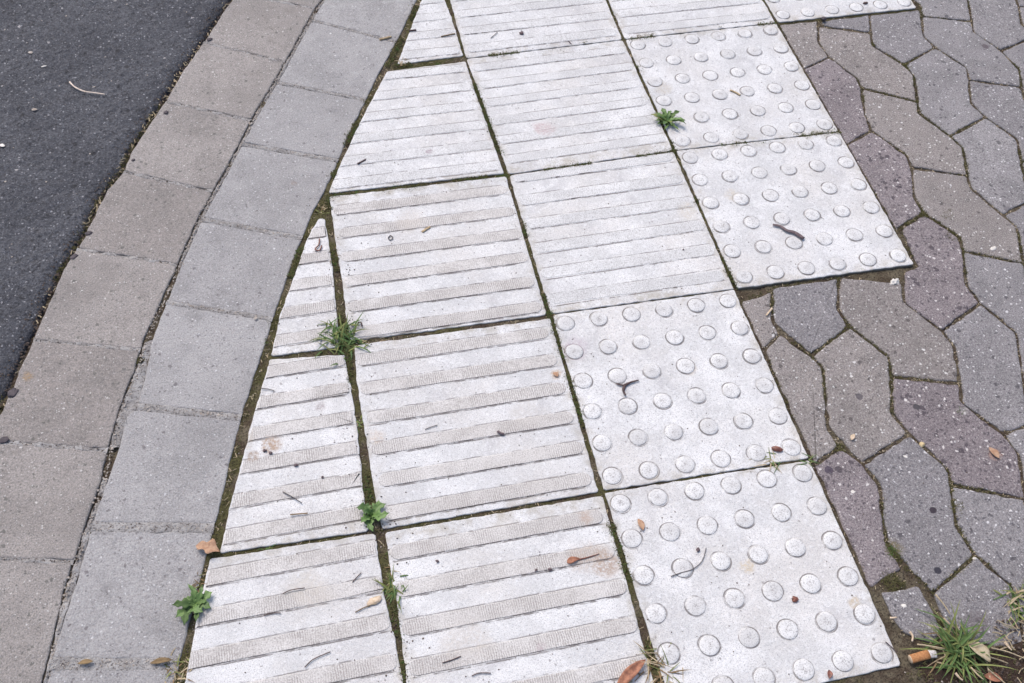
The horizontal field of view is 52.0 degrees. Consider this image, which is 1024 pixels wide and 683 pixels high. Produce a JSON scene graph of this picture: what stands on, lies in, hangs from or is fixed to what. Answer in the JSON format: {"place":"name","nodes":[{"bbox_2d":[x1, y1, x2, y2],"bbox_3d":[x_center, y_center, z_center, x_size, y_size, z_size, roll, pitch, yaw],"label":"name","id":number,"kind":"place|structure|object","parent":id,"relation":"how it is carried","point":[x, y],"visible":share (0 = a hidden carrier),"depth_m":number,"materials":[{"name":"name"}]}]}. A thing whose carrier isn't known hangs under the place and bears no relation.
{"place":"outdoors","nodes":[
{"label":"outdoors","id":0,"kind":"place"},
{"bbox_2d":[0,0,230,409],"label":"road","id":1,"kind":"structure","parent":0,"point":[53,140],"depth_m":1.79,"materials":[{"name":"black asphalt"}]},
{"bbox_2d":[69,81,104,94],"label":"pale stem","id":2,"kind":"object","parent":1,"relation":"on","point":[85,91],"visible":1,"depth_m":1.81,"materials":[{"name":"beige plant"}]},
{"bbox_2d":[0,0,1023,682],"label":"ground","id":3,"kind":"structure","parent":0,"point":[902,642],"depth_m":1.49,"materials":[{"name":"soil"}]},
{"bbox_2d":[0,0,416,682],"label":"gutter","id":4,"kind":"object","parent":3,"relation":"on","point":[130,586],"visible":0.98,"depth_m":1.52,"materials":[{"name":"grey concrete"}]},
{"bbox_2d":[0,436,9,443],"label":"asphalt crumb","id":5,"kind":"object","parent":4,"relation":"on","point":[5,439],"visible":1,"depth_m":1.42,"materials":[{"name":"grey asphalt"}]},
{"bbox_2d":[7,388,18,397],"bbox_3d":[-0.695,0.071,1.459,0.013,0.002,0.017,14,55,6],"label":"asphalt crumb","id":6,"kind":"object","parent":4,"relation":"on","point":[12,392],"visible":1,"depth_m":1.46,"materials":[{"name":"grey asphalt"}]},
{"bbox_2d":[78,659,92,663],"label":"fallen leaf","id":7,"kind":"object","parent":4,"relation":"on","point":[85,661],"visible":1,"depth_m":1.25,"materials":[{"name":"brown plant"}]},
{"bbox_2d":[150,657,171,663],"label":"fallen leaf","id":8,"kind":"object","parent":4,"relation":"on","point":[160,660],"visible":1,"depth_m":1.25,"materials":[{"name":"brown plant"}]},
{"bbox_2d":[164,647,194,682],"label":"dried weed","id":9,"kind":"object","parent":4,"relation":"on","point":[180,677],"visible":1,"depth_m":1.25,"materials":[{"name":"plant"}]},
{"bbox_2d":[172,583,211,624],"bbox_3d":[-0.392,0.324,1.289,0.043,0.012,0.052,23,56,12],"label":"leafy weed","id":10,"kind":"object","parent":4,"relation":"on","point":[195,602],"visible":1,"depth_m":1.29,"materials":[{"name":"green plant"}]},
{"bbox_2d":[192,572,206,591],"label":"dried weed","id":11,"kind":"object","parent":4,"relation":"on","point":[199,583],"visible":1,"depth_m":1.31,"materials":[{"name":"brown plant"}]},
{"bbox_2d":[196,539,219,553],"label":"fallen leaf","id":12,"kind":"object","parent":4,"relation":"on","point":[210,546],"visible":1,"depth_m":1.33,"materials":[{"name":"beige plant"}]},
{"bbox_2d":[379,36,391,40],"bbox_3d":[-0.234,-0.561,1.941,0.024,0.004,0.009,-9,56,-10],"label":"stick","id":13,"kind":"object","parent":4,"relation":"on","point":[384,38],"visible":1,"depth_m":1.94,"materials":[{"name":"beige wood"}]},
{"bbox_2d":[316,206,329,213],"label":"dried weed","id":14,"kind":"object","parent":3,"relation":"on","point":[323,207],"visible":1,"depth_m":1.69,"materials":[{"name":"plant"}]},
{"bbox_2d":[0,0,1023,682],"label":"dark grit","id":15,"kind":"object","parent":3,"relation":"on","point":[408,336],"visible":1,"depth_m":1.57,"materials":[{"name":"black gravel"}]},
{"bbox_2d":[3,2,1023,682],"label":"straw litter","id":16,"kind":"object","parent":3,"relation":"on","point":[1005,638],"visible":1,"depth_m":1.58,"materials":[{"name":"beige plant"}]},
{"bbox_2d":[185,0,915,682],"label":"tactile paving","id":17,"kind":"structure","parent":3,"relation":"on","point":[481,596],"depth_m":1.52,"materials":[{"name":"white concrete"}]},
{"bbox_2d":[308,311,370,365],"bbox_3d":[-0.242,-0.007,1.534,0.111,0.026,0.092,-9,56,-10],"label":"grass clump","id":18,"kind":"object","parent":17,"relation":"on","point":[336,333],"visible":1,"depth_m":1.54,"materials":[{"name":"green plant"}]},
{"bbox_2d":[356,500,389,531],"bbox_3d":[-0.180,0.227,1.372,0.040,0.013,0.041,-18,58,-16],"label":"leafy weed","id":19,"kind":"object","parent":17,"relation":"on","point":[374,512],"visible":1,"depth_m":1.37,"materials":[{"name":"green plant"}]},
{"bbox_2d":[367,596,381,605],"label":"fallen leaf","id":20,"kind":"object","parent":17,"relation":"on","point":[374,600],"visible":1,"depth_m":1.31,"materials":[{"name":"beige plant"}]},
{"bbox_2d":[372,565,408,612],"bbox_3d":[-0.148,0.310,1.321,0.061,0.012,0.060,27,57,15],"label":"green weed","id":21,"kind":"object","parent":17,"relation":"on","point":[387,590],"visible":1,"depth_m":1.32,"materials":[{"name":"green plant"}]},
{"bbox_2d":[567,554,597,563],"bbox_3d":[0.092,0.280,1.358,0.045,0.004,0.009,-9,56,-10],"label":"winged seed","id":22,"kind":"object","parent":17,"relation":"on","point":[572,559],"visible":1,"depth_m":1.35,"materials":[{"name":"orange plant"}]},
{"bbox_2d":[223,0,1020,682],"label":"dirt specks","id":23,"kind":"object","parent":17,"relation":"on","point":[565,436],"visible":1,"depth_m":1.47,"materials":[{"name":"brown soil"}]},
{"bbox_2d":[616,380,638,395],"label":"forked twig","id":24,"kind":"object","parent":17,"relation":"on","point":[624,386],"visible":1,"depth_m":1.52,"materials":[{"name":"wood"}]},
{"bbox_2d":[617,659,645,682],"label":"fallen leaf","id":25,"kind":"object","parent":17,"relation":"on","point":[630,673],"visible":1,"depth_m":1.27,"materials":[{"name":"brown plant"}]},
{"bbox_2d":[638,519,644,529],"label":"fallen leaf","id":26,"kind":"object","parent":17,"relation":"on","point":[641,523],"visible":1,"depth_m":1.39,"materials":[{"name":"plant"}]},
{"bbox_2d":[628,641,685,682],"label":"dried weed","id":27,"kind":"object","parent":17,"relation":"on","point":[648,661],"visible":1,"depth_m":1.28,"materials":[{"name":"beige plant"}]},
{"bbox_2d":[651,108,685,130],"bbox_3d":[0.274,-0.391,1.845,0.055,0.013,0.059,-9,56,-10],"label":"leafy weed","id":28,"kind":"object","parent":17,"relation":"on","point":[666,118],"visible":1,"depth_m":1.84,"materials":[{"name":"green plant"}]},
{"bbox_2d":[671,549,705,576],"bbox_3d":[0.233,0.290,1.361,0.065,0.001,0.012,-32,62,-24],"label":"curved twig","id":29,"kind":"object","parent":17,"relation":"on","point":[691,569],"visible":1,"depth_m":1.36,"materials":[{"name":"grey wood"}]},
{"bbox_2d":[749,450,781,472],"bbox_3d":[0.351,0.168,1.458,0.045,0.002,0.044,-9,56,-10],"label":"grass clump","id":30,"kind":"object","parent":17,"relation":"on","point":[773,462],"visible":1,"depth_m":1.46,"materials":[{"name":"plant"}]},
{"bbox_2d":[771,446,782,451],"bbox_3d":[0.372,0.151,1.470,0.015,0.006,0.010,-9,56,-10],"label":"seed","id":31,"kind":"object","parent":17,"relation":"on","point":[777,448],"visible":1,"depth_m":1.47,"materials":[{"name":"brown plant"}]},
{"bbox_2d":[773,224,804,239],"bbox_3d":[0.452,-0.181,1.711,0.056,0.003,0.010,29,58,16],"label":"bark strip","id":32,"kind":"object","parent":17,"relation":"on","point":[799,235],"visible":1,"depth_m":1.71,"materials":[{"name":"wood"}]},
{"bbox_2d":[791,596,798,601],"bbox_3d":[0.362,0.329,1.341,0.009,0.005,0.009,-9,56,-10],"label":"dirt crumb","id":33,"kind":"object","parent":17,"relation":"on","point":[794,599],"visible":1,"depth_m":1.34,"materials":[{"name":"brown soil"}]},
{"bbox_2d":[797,453,820,464],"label":"grass clump","id":34,"kind":"object","parent":17,"relation":"on","point":[808,460],"visible":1,"depth_m":1.46,"materials":[{"name":"green plant"}]},
{"bbox_2d":[827,670,832,678],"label":"fallen leaf","id":35,"kind":"object","parent":17,"relation":"on","point":[830,673],"visible":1,"depth_m":1.29,"materials":[{"name":"plant"}]},
{"bbox_2d":[264,5,962,680],"bbox_3d":[0.123,-0.141,1.667,1.036,0.008,1.304,-9,56,-10],"label":"green moss","id":36,"kind":"object","parent":3,"relation":"on","point":[544,299],"visible":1,"depth_m":1.62,"materials":[{"name":"green plant"}]},
{"bbox_2d":[890,278,898,284],"bbox_3d":[0.608,-0.095,1.667,0.019,0.009,0.011,-9,56,-10],"label":"pebble","id":37,"kind":"object","parent":3,"relation":"on","point":[894,281],"visible":1,"depth_m":1.66,"materials":[{"name":"white stone"}]},
{"bbox_2d":[908,650,938,663],"bbox_3d":[0.512,0.391,1.305,0.038,0.009,0.013,-9,56,-10],"label":"cigarette butt","id":38,"kind":"object","parent":3,"relation":"on","point":[920,656],"visible":0.96,"depth_m":1.30,"materials":[{"name":"orange paper"}]},
{"bbox_2d":[905,601,1015,682],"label":"grass clump","id":39,"kind":"object","parent":3,"relation":"on","point":[958,649],"visible":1,"depth_m":1.31,"materials":[{"name":"plant"}]},
{"bbox_2d":[917,644,944,648],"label":"dry stalk","id":40,"kind":"object","parent":39,"relation":"on","point":[930,646],"visible":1,"depth_m":1.31,"materials":[{"name":"plant"}]},
{"bbox_2d":[968,642,990,661],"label":"fallen leaf","id":41,"kind":"object","parent":39,"relation":"on","point":[978,649],"visible":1,"depth_m":1.30,"materials":[{"name":"beige plant"}]},
{"bbox_2d":[984,672,1002,681],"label":"fallen leaf","id":42,"kind":"object","parent":3,"relation":"on","point":[994,678],"visible":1,"depth_m":1.29,"materials":[{"name":"brown plant"}]},
{"bbox_2d":[991,647,1023,658],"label":"dry stalk","id":43,"kind":"object","parent":3,"relation":"on","point":[1006,651],"visible":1,"depth_m":1.31,"materials":[{"name":"plant"}]},
{"bbox_2d":[742,0,1023,645],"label":"pavement","id":44,"kind":"structure","parent":0,"point":[921,528],"depth_m":1.62,"materials":[{"name":"grey stone"}]},
{"bbox_2d":[0,0,1023,682],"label":"olive moss","id":45,"kind":"object","parent":44,"relation":"on","point":[728,274],"visible":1,"depth_m":1.57,"materials":[{"name":"green plant"}]},
{"bbox_2d":[3,0,1023,682],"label":"light grit","id":46,"kind":"object","parent":44,"relation":"on","point":[283,356],"visible":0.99,"depth_m":1.55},
{"bbox_2d":[935,594,949,613],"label":"dry stalk","id":47,"kind":"object","parent":44,"relation":"on","point":[942,603],"visible":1,"depth_m":1.35,"materials":[{"name":"plant"}]},
{"bbox_2d":[989,447,999,457],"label":"fallen leaf","id":48,"kind":"object","parent":44,"relation":"on","point":[994,452],"visible":1,"depth_m":1.49,"materials":[{"name":"beige plant"}]},
{"bbox_2d":[993,579,1023,631],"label":"grass clump","id":49,"kind":"object","parent":44,"relation":"on","point":[1013,599],"visible":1,"depth_m":1.36,"materials":[{"name":"plant"}]}
]}

